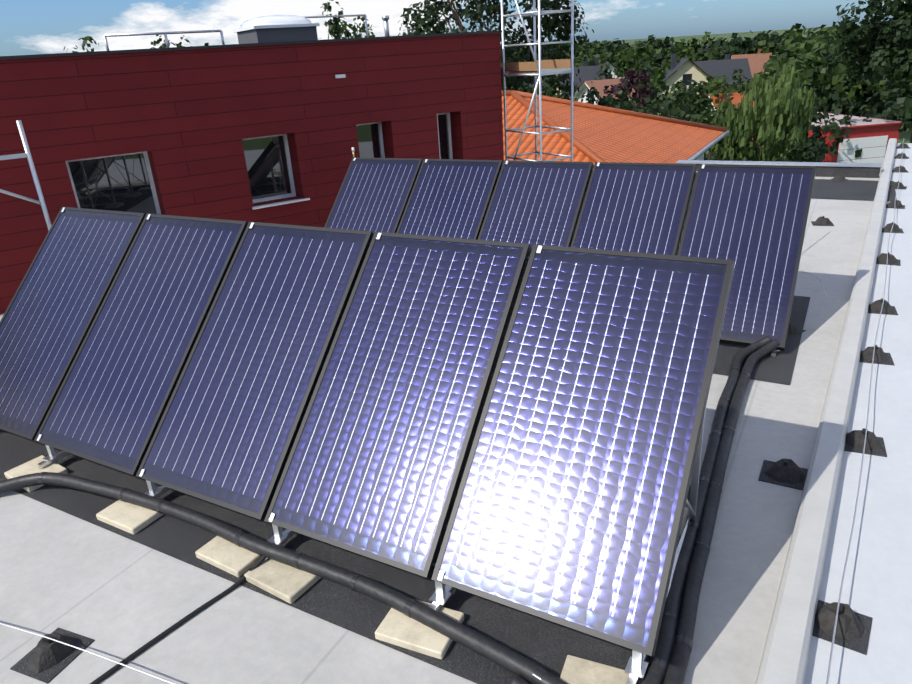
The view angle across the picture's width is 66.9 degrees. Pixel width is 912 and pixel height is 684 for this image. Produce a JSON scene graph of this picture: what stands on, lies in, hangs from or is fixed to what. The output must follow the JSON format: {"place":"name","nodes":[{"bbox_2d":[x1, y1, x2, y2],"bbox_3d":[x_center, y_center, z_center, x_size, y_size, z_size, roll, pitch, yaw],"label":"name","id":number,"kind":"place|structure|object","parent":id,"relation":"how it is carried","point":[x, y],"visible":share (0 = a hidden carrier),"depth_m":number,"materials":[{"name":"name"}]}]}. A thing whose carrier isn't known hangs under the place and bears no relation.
{"place":"outdoors","nodes":[
{"label":"outdoors","id":0,"kind":"place"},
{"bbox_2d":[103,14,389,50],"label":"red building roof fittings","id":1,"kind":"object","parent":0,"point":[273,28],"visible":0.96,"depth_m":12.59,"materials":[{"name":"metal"}]},
{"bbox_2d":[0,0,904,55],"label":"sky","id":2,"kind":"structure","parent":0,"point":[27,27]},
{"bbox_2d":[502,90,729,163],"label":"tiled roof","id":3,"kind":"structure","parent":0,"point":[604,134],"depth_m":20.05,"materials":[{"name":"tile"}]},
{"bbox_2d":[525,25,911,160],"bbox_3d":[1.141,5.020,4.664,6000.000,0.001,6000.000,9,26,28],"label":"ground","id":4,"kind":"structure","parent":0,"point":[906,135],"depth_m":730.47,"materials":[{"name":"green plant"}]},
{"bbox_2d":[64,0,801,160],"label":"trees","id":5,"kind":"object","parent":4,"relation":"on","point":[336,30],"visible":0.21,"depth_m":36.22,"materials":[{"name":"green plant"}]},
{"bbox_2d":[523,59,546,91],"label":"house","id":6,"kind":"structure","parent":4,"relation":"on","point":[543,82],"depth_m":70.67,"materials":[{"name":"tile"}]},
{"bbox_2d":[500,0,573,161],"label":"scaffold tower","id":7,"kind":"structure","parent":4,"relation":"on","point":[539,68],"depth_m":12.57,"materials":[{"name":"metal"}]},
{"bbox_2d":[204,0,911,161],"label":"trees","id":8,"kind":"object","parent":4,"relation":"on","point":[884,44],"visible":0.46,"depth_m":32.61,"materials":[{"name":"green plant"}]},
{"bbox_2d":[552,61,605,100],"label":"house","id":9,"kind":"structure","parent":4,"relation":"on","point":[587,72],"depth_m":77.20,"materials":[{"name":"tile"}]},
{"bbox_2d":[574,78,634,106],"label":"house","id":10,"kind":"structure","parent":4,"relation":"on","point":[585,86],"depth_m":51.04,"materials":[{"name":"pink tile"}]},
{"bbox_2d":[594,57,624,78],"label":"house","id":11,"kind":"structure","parent":4,"relation":"on","point":[612,66],"depth_m":85.51,"materials":[{"name":"tile"}]},
{"bbox_2d":[603,69,662,111],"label":"purple trees","id":12,"kind":"object","parent":4,"relation":"on","point":[633,82],"visible":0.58,"depth_m":41.58,"materials":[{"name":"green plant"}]},
{"bbox_2d":[651,54,720,96],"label":"house","id":13,"kind":"structure","parent":4,"relation":"on","point":[684,69],"depth_m":77.02,"materials":[{"name":"paint"}]},
{"bbox_2d":[502,31,897,120],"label":"trees","id":14,"kind":"object","parent":4,"relation":"on","point":[774,63],"visible":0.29,"depth_m":48.88,"materials":[{"name":"green plant"}]},
{"bbox_2d":[500,16,903,68],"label":"trees","id":15,"kind":"object","parent":4,"relation":"on","point":[746,45],"visible":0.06,"depth_m":94.97,"materials":[{"name":"green plant"}]},
{"bbox_2d":[506,18,911,96],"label":"tree belt","id":16,"kind":"object","parent":4,"relation":"on","point":[799,40],"visible":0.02,"depth_m":83.34,"materials":[{"name":"green plant"}]},
{"bbox_2d":[692,54,751,89],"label":"house","id":17,"kind":"structure","parent":4,"relation":"on","point":[727,66],"depth_m":79.55,"materials":[{"name":"tile"}]},
{"bbox_2d":[703,89,753,115],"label":"house","id":18,"kind":"structure","parent":4,"relation":"on","point":[737,96],"depth_m":45.48,"materials":[{"name":"tile"}]},
{"bbox_2d":[586,33,911,160],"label":"trees","id":19,"kind":"object","parent":4,"relation":"on","point":[904,112],"visible":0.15,"depth_m":31.00,"materials":[{"name":"green plant"}]},
{"bbox_2d":[730,49,771,77],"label":"house","id":20,"kind":"structure","parent":4,"relation":"on","point":[757,61],"depth_m":88.52,"materials":[{"name":"brown tile"}]},
{"bbox_2d":[710,63,818,161],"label":"willow trees","id":21,"kind":"object","parent":4,"relation":"on","point":[780,100],"visible":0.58,"depth_m":25.52,"materials":[{"name":"green plant"}]},
{"bbox_2d":[752,112,902,175],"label":"building","id":22,"kind":"structure","parent":4,"relation":"on","point":[873,137],"depth_m":30.44,"materials":[{"name":"painted plaster"},{"name":"metal"}]},
{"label":"building walls","id":23,"kind":"object","parent":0,"visible":0},
{"bbox_2d":[0,30,503,313],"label":"red building","id":24,"kind":"structure","parent":23,"relation":"on","point":[272,132],"depth_m":10.20,"materials":[{"name":"red paint"}]},
{"bbox_2d":[0,143,911,683],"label":"roof membrane","id":25,"kind":"object","parent":23,"relation":"on","point":[116,596],"depth_m":4.20,"materials":[{"name":"white plastic"}]},
{"bbox_2d":[0,120,51,230],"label":"scaffold bracket post","id":26,"kind":"object","parent":25,"relation":"on","point":[27,154],"visible":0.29,"depth_m":7.78,"materials":[{"name":"metal"}]},
{"bbox_2d":[90,543,274,683],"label":"sensor cable","id":27,"kind":"object","parent":25,"relation":"on","point":[106,674],"visible":0.79,"depth_m":3.87,"materials":[{"name":"black rubber"}]},
{"bbox_2d":[0,336,779,683],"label":"insulated pipes","id":28,"kind":"object","parent":25,"relation":"on","point":[668,662],"visible":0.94,"depth_m":4.12,"materials":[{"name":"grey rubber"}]},
{"bbox_2d":[0,179,895,683],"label":"bitumen roof mats","id":29,"kind":"object","parent":25,"relation":"on","point":[546,645],"visible":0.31,"depth_m":4.31,"materials":[{"name":"black rubber"}]},
{"bbox_2d":[4,455,688,683],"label":"concrete slabs","id":30,"kind":"structure","parent":29,"relation":"on","point":[288,583],"depth_m":4.12,"materials":[{"name":"beige concrete"}]},
{"bbox_2d":[37,256,705,683],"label":"support frames","id":31,"kind":"structure","parent":29,"relation":"on","point":[637,666],"depth_m":4.17,"materials":[{"name":"silver metal"}]},
{"bbox_2d":[0,207,145,439],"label":"solar panel","id":32,"kind":"object","parent":31,"relation":"attached to","point":[51,312],"visible":0.85,"depth_m":5.92,"materials":[{"name":"blue"}]},
{"bbox_2d":[34,213,247,475],"bbox_3d":[-2.445,-0.073,5.425,1.170,0.100,2.060,9,71,28],"label":"solar panel","id":33,"kind":"object","parent":31,"relation":"attached to","point":[113,396],"visible":0.85,"depth_m":5.36,"materials":[{"name":"blue"}]},
{"bbox_2d":[136,222,373,520],"bbox_3d":[-1.396,0.095,4.867,1.170,0.100,2.060,9,71,28],"label":"solar panel","id":34,"kind":"object","parent":31,"relation":"attached to","point":[227,429],"visible":0.88,"depth_m":4.79,"materials":[{"name":"blue"}]},
{"bbox_2d":[264,232,531,578],"bbox_3d":[-0.346,0.263,4.310,1.170,0.100,2.060,9,71,28],"label":"solar panel","id":35,"kind":"object","parent":31,"relation":"attached to","point":[375,465],"visible":0.96,"depth_m":4.23,"materials":[{"name":"blue"}]},
{"bbox_2d":[432,244,734,655],"bbox_3d":[0.703,0.430,3.752,1.170,0.100,2.060,9,71,28],"label":"solar panel","id":36,"kind":"object","parent":31,"relation":"attached to","point":[570,503],"visible":1,"depth_m":3.67,"materials":[{"name":"blue"}]},
{"bbox_2d":[501,167,779,356],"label":"support frames","id":37,"kind":"structure","parent":29,"relation":"on","point":[773,353],"depth_m":7.58,"materials":[{"name":"metal"}]},
{"bbox_2d":[324,157,422,232],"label":"solar panel","id":38,"kind":"object","parent":37,"relation":"attached to","point":[373,195],"visible":0.58,"depth_m":9.48,"materials":[{"name":"blue"}]},
{"bbox_2d":[396,159,502,239],"bbox_3d":[-0.214,-1.451,8.843,1.170,0.100,2.060,9,71,28],"label":"solar panel","id":39,"kind":"object","parent":37,"relation":"attached to","point":[450,198],"visible":0.56,"depth_m":8.92,"materials":[{"name":"blue"}]},
{"bbox_2d":[478,160,593,247],"bbox_3d":[0.835,-1.283,8.285,1.170,0.100,2.060,9,71,28],"label":"solar panel","id":40,"kind":"object","parent":37,"relation":"attached to","point":[536,202],"visible":0.54,"depth_m":8.36,"materials":[{"name":"blue"}]},
{"bbox_2d":[571,162,696,255],"bbox_3d":[1.885,-1.116,7.728,1.170,0.100,2.060,9,71,28],"label":"solar panel","id":41,"kind":"object","parent":37,"relation":"attached to","point":[636,207],"visible":0.48,"depth_m":7.80,"materials":[{"name":"blue"}]},
{"bbox_2d":[678,164,815,350],"bbox_3d":[2.934,-0.948,7.170,1.170,0.100,2.060,9,71,28],"label":"solar panel","id":42,"kind":"object","parent":37,"relation":"attached to","point":[750,221],"visible":0.71,"depth_m":7.12,"materials":[{"name":"blue"}]},
{"bbox_2d":[0,139,904,683],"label":"lightning wire","id":43,"kind":"object","parent":25,"relation":"on","point":[844,567],"visible":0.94,"depth_m":3.81,"materials":[{"name":"silver metal"}]},
{"bbox_2d":[10,143,909,683],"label":"conductor holders","id":44,"kind":"object","parent":25,"relation":"on","point":[46,661],"visible":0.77,"depth_m":3.82,"materials":[{"name":"black plastic"}]},
{"bbox_2d":[676,160,881,177],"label":"roof parapet","id":45,"kind":"structure","parent":25,"relation":"on","point":[852,170],"depth_m":14.28,"materials":[{"name":"metal"}]},
{"bbox_2d":[755,138,896,683],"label":"roof kerb","id":46,"kind":"structure","parent":25,"relation":"on","point":[785,656],"depth_m":4.45,"materials":[{"name":"white metal"}]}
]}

